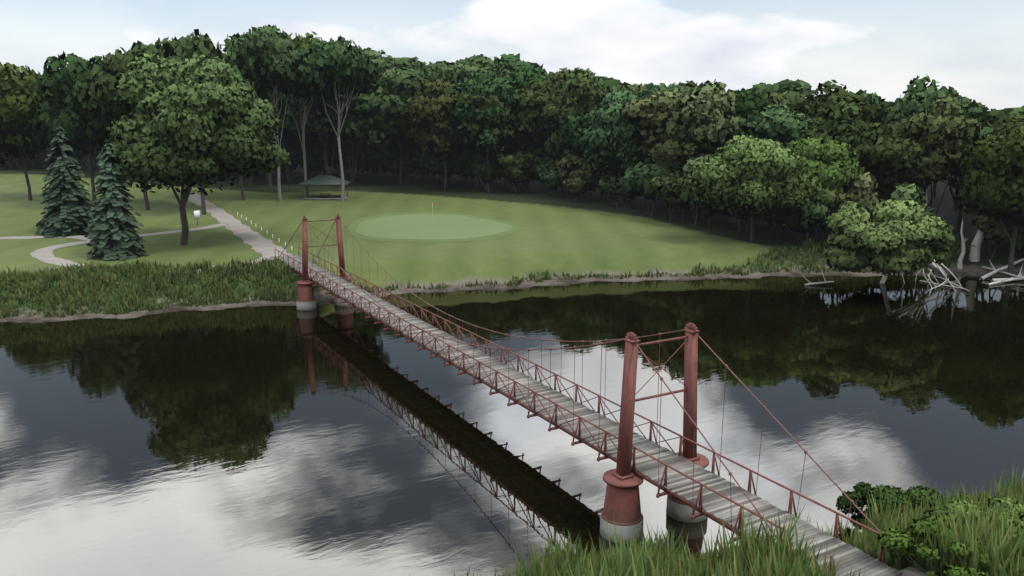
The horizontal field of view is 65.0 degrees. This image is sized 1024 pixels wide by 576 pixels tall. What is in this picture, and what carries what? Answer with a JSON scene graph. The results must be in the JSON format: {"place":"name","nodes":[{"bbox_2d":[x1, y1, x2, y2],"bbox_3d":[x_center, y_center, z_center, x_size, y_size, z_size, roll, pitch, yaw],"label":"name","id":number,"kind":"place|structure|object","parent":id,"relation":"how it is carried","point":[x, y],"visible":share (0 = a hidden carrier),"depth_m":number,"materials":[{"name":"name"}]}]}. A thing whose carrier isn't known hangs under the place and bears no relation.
{"place":"outdoors","nodes":[
{"label":"outdoors","id":0,"kind":"place"},
{"bbox_2d":[0,235,91,239],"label":"path","id":1,"kind":"structure","parent":0,"point":[81,237],"depth_m":100.75,"materials":[{"name":"grey concrete"}]},
{"bbox_2d":[188,193,291,255],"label":"path","id":2,"kind":"structure","parent":0,"point":[258,243],"depth_m":105.85,"materials":[{"name":"grey concrete"}]},
{"bbox_2d":[0,235,984,318],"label":"bank grass","id":3,"kind":"structure","parent":0,"point":[67,277],"depth_m":76.81,"materials":[{"name":"green plant"}]},
{"bbox_2d":[0,275,1023,575],"bbox_3d":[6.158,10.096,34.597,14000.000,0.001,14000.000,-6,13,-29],"label":"river water","id":4,"kind":"structure","parent":0,"point":[326,439],"depth_m":46.64,"materials":[{"name":"black liquid"}]},
{"bbox_2d":[801,272,833,285],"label":"drift log","id":5,"kind":"object","parent":4,"relation":"on","point":[810,283],"visible":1,"depth_m":85.16,"materials":[{"name":"grey wood"}]},
{"bbox_2d":[880,274,886,283],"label":"dead snag","id":6,"kind":"object","parent":4,"relation":"in","point":[883,279],"visible":0.02,"depth_m":86.20,"materials":[{"name":"grey wood"}]},
{"bbox_2d":[920,280,962,288],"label":"fallen branch","id":7,"kind":"object","parent":4,"relation":"on","point":[941,285],"visible":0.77,"depth_m":85.01,"materials":[{"name":"grey wood"}]},
{"bbox_2d":[979,258,1023,279],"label":"drift log","id":8,"kind":"object","parent":4,"relation":"on","point":[995,271],"visible":0.93,"depth_m":89.22,"materials":[{"name":"grey wood"}]},
{"bbox_2d":[987,275,1023,285],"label":"drift log","id":9,"kind":"object","parent":4,"relation":"on","point":[1000,281],"visible":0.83,"depth_m":85.89,"materials":[{"name":"grey wood"}]},
{"bbox_2d":[991,264,1023,281],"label":"drift log","id":10,"kind":"object","parent":4,"relation":"on","point":[999,279],"visible":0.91,"depth_m":87.23,"materials":[{"name":"grey wood"}]},
{"bbox_2d":[0,147,1023,574],"bbox_3d":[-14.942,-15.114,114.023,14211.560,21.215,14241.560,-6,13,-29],"label":"ground","id":11,"kind":"structure","parent":0,"point":[560,233],"depth_m":100.83,"materials":[{"name":"green plant"}]},
{"bbox_2d":[0,62,54,200],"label":"tree","id":12,"kind":"object","parent":11,"relation":"on","point":[21,100],"visible":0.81,"depth_m":130.90,"materials":[{"name":"green plant"}]},
{"bbox_2d":[0,104,93,169],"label":"trees","id":13,"kind":"object","parent":11,"relation":"on","point":[10,162],"visible":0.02,"depth_m":218.33,"materials":[{"name":"green plant"}]},
{"bbox_2d":[35,124,94,237],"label":"spruce tree","id":14,"kind":"object","parent":11,"relation":"on","point":[68,205],"visible":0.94,"depth_m":101.87,"materials":[{"name":"green plant"}]},
{"bbox_2d":[29,51,119,206],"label":"tree","id":15,"kind":"object","parent":11,"relation":"on","point":[63,85],"visible":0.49,"depth_m":122.22,"materials":[{"name":"green plant"}]},
{"bbox_2d":[84,140,149,260],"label":"spruce tree","id":16,"kind":"object","parent":11,"relation":"on","point":[114,235],"visible":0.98,"depth_m":84.97,"materials":[{"name":"green plant"}]},
{"bbox_2d":[77,40,164,209],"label":"tree","id":17,"kind":"object","parent":11,"relation":"on","point":[108,70],"visible":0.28,"depth_m":119.17,"materials":[{"name":"green plant"}]},
{"bbox_2d":[30,223,273,272],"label":"path","id":18,"kind":"structure","parent":11,"relation":"on","point":[45,255],"depth_m":90.79,"materials":[{"name":"grey concrete"}]},
{"bbox_2d":[127,29,251,214],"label":"tree","id":19,"kind":"object","parent":11,"relation":"on","point":[182,49],"visible":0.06,"depth_m":115.85,"materials":[{"name":"green plant"}]},
{"bbox_2d":[96,53,290,244],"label":"tree","id":20,"kind":"object","parent":11,"relation":"on","point":[187,123],"visible":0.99,"depth_m":86.72,"materials":[{"name":"green plant"}]},
{"bbox_2d":[193,210,200,224],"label":"course sign","id":21,"kind":"object","parent":11,"relation":"on","point":[196,213],"visible":1,"depth_m":112.78,"materials":[{"name":"white paint"}]},
{"bbox_2d":[81,63,334,186],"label":"trees","id":22,"kind":"object","parent":11,"relation":"on","point":[290,128],"visible":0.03,"depth_m":162.62,"materials":[{"name":"green plant"}]},
{"bbox_2d":[216,33,279,200],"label":"tree","id":23,"kind":"object","parent":11,"relation":"on","point":[257,85],"visible":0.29,"depth_m":132.37,"materials":[{"name":"green plant"}]},
{"bbox_2d":[231,24,309,200],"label":"tall tree","id":24,"kind":"object","parent":11,"relation":"on","point":[277,54],"visible":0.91,"depth_m":131.67,"materials":[{"name":"green plant"}]},
{"bbox_2d":[274,31,333,196],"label":"tall tree","id":25,"kind":"object","parent":11,"relation":"on","point":[299,41],"visible":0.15,"depth_m":142.94,"materials":[{"name":"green plant"}]},
{"bbox_2d":[297,175,350,199],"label":"picnic shelter","id":26,"kind":"object","parent":11,"relation":"on","point":[324,180],"visible":0.9,"depth_m":143.17,"materials":[{"name":"grey wood"}]},
{"bbox_2d":[293,35,381,200],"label":"tall tree","id":27,"kind":"object","parent":11,"relation":"on","point":[339,66],"visible":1,"depth_m":133.46,"materials":[{"name":"green plant"}]},
{"bbox_2d":[280,47,538,192],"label":"trees","id":28,"kind":"object","parent":11,"relation":"on","point":[409,115],"visible":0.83,"depth_m":158.60,"materials":[{"name":"green plant"}]},
{"bbox_2d":[348,211,521,241],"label":"green collar","id":29,"kind":"object","parent":11,"relation":"on","point":[352,228],"visible":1,"depth_m":109.31,"materials":[{"name":"green plant"}]},
{"bbox_2d":[356,214,511,239],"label":"putting green","id":30,"kind":"object","parent":29,"relation":"on","point":[430,226],"visible":1,"depth_m":111.25,"materials":[{"name":"green plant"}]},
{"bbox_2d":[271,213,926,575],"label":"suspension footbridge","id":31,"kind":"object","parent":11,"relation":"on","point":[690,486],"visible":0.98,"depth_m":34.36,"materials":[{"name":"red paint"}]},
{"bbox_2d":[472,53,748,230],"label":"trees","id":32,"kind":"object","parent":11,"relation":"on","point":[582,130],"visible":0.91,"depth_m":129.71,"materials":[{"name":"green plant"}]},
{"bbox_2d":[681,553,708,575],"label":"grass","id":33,"kind":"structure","parent":11,"relation":"on","point":[698,560],"depth_m":27.47,"materials":[{"name":"green plant"}]},
{"bbox_2d":[683,134,822,241],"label":"tree","id":34,"kind":"object","parent":11,"relation":"on","point":[754,174],"visible":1,"depth_m":92.27,"materials":[{"name":"green plant"}]},
{"bbox_2d":[780,136,865,236],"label":"tree","id":35,"kind":"object","parent":11,"relation":"on","point":[828,163],"visible":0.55,"depth_m":95.88,"materials":[{"name":"green plant"}]},
{"bbox_2d":[689,74,983,247],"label":"trees","id":36,"kind":"object","parent":11,"relation":"on","point":[909,143],"visible":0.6,"depth_m":98.98,"materials":[{"name":"green plant"}]},
{"bbox_2d":[836,481,942,524],"bbox_3d":[16.146,9.293,34.320,4.018,2.115,4.163,-6,13,-29],"label":"bush","id":37,"kind":"object","parent":11,"relation":"on","point":[858,496],"visible":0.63,"depth_m":33.79,"materials":[{"name":"green plant"}]},
{"bbox_2d":[824,198,961,294],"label":"tree","id":38,"kind":"object","parent":11,"relation":"on","point":[906,237],"visible":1,"depth_m":75.71,"materials":[{"name":"green plant"}]},
{"bbox_2d":[877,516,991,575],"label":"bush","id":39,"kind":"object","parent":11,"relation":"on","point":[896,543],"visible":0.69,"depth_m":25.53,"materials":[{"name":"green plant"}]},
{"bbox_2d":[931,275,969,290],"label":"fallen branch","id":40,"kind":"object","parent":11,"relation":"on","point":[951,282],"visible":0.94,"depth_m":85.51,"materials":[{"name":"grey wood"}]},
{"bbox_2d":[957,220,967,268],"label":"dead snag","id":41,"kind":"object","parent":11,"relation":"on","point":[960,258],"visible":1,"depth_m":92.73,"materials":[{"name":"grey wood"}]},
{"bbox_2d":[942,491,988,505],"bbox_3d":[20.081,9.558,34.604,3.047,1.483,2.943,-6,13,-29],"label":"bush","id":42,"kind":"object","parent":11,"relation":"on","point":[961,494],"visible":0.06,"depth_m":35.10,"materials":[{"name":"green plant"}]},
{"bbox_2d":[923,496,1023,530],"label":"bush","id":43,"kind":"object","parent":11,"relation":"on","point":[1018,510],"visible":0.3,"depth_m":27.32,"materials":[{"name":"green plant"}]},
{"bbox_2d":[969,229,985,261],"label":"dead snag","id":44,"kind":"object","parent":11,"relation":"on","point":[975,247],"visible":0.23,"depth_m":92.96,"materials":[{"name":"grey wood"}]},
{"bbox_2d":[933,86,1023,265],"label":"trees","id":45,"kind":"object","parent":11,"relation":"on","point":[994,121],"visible":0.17,"depth_m":94.97,"materials":[{"name":"green plant"}]},
{"bbox_2d":[954,126,1023,276],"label":"tree","id":46,"kind":"object","parent":11,"relation":"on","point":[992,170],"visible":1,"depth_m":85.98,"materials":[{"name":"green plant"}]},
{"bbox_2d":[977,527,1023,542],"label":"bush","id":47,"kind":"object","parent":11,"relation":"on","point":[1014,535],"visible":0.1,"depth_m":26.21,"materials":[{"name":"green plant"}]},
{"bbox_2d":[982,264,1023,278],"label":"drift log","id":48,"kind":"object","parent":11,"relation":"on","point":[992,269],"visible":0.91,"depth_m":89.55,"materials":[{"name":"grey wood"}]},
{"bbox_2d":[1004,540,1023,575],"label":"grass","id":49,"kind":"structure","parent":11,"relation":"on","point":[1021,565],"depth_m":24.64,"materials":[{"name":"green plant"}]},
{"bbox_2d":[0,0,1023,110],"label":"sky","id":50,"kind":"structure","parent":0,"point":[975,48],"materials":[{"name":"white"}]},
{"bbox_2d":[409,463,1023,575],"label":"bank grass","id":51,"kind":"structure","parent":0,"point":[755,556],"depth_m":25.77,"materials":[{"name":"green plant"}]}
]}

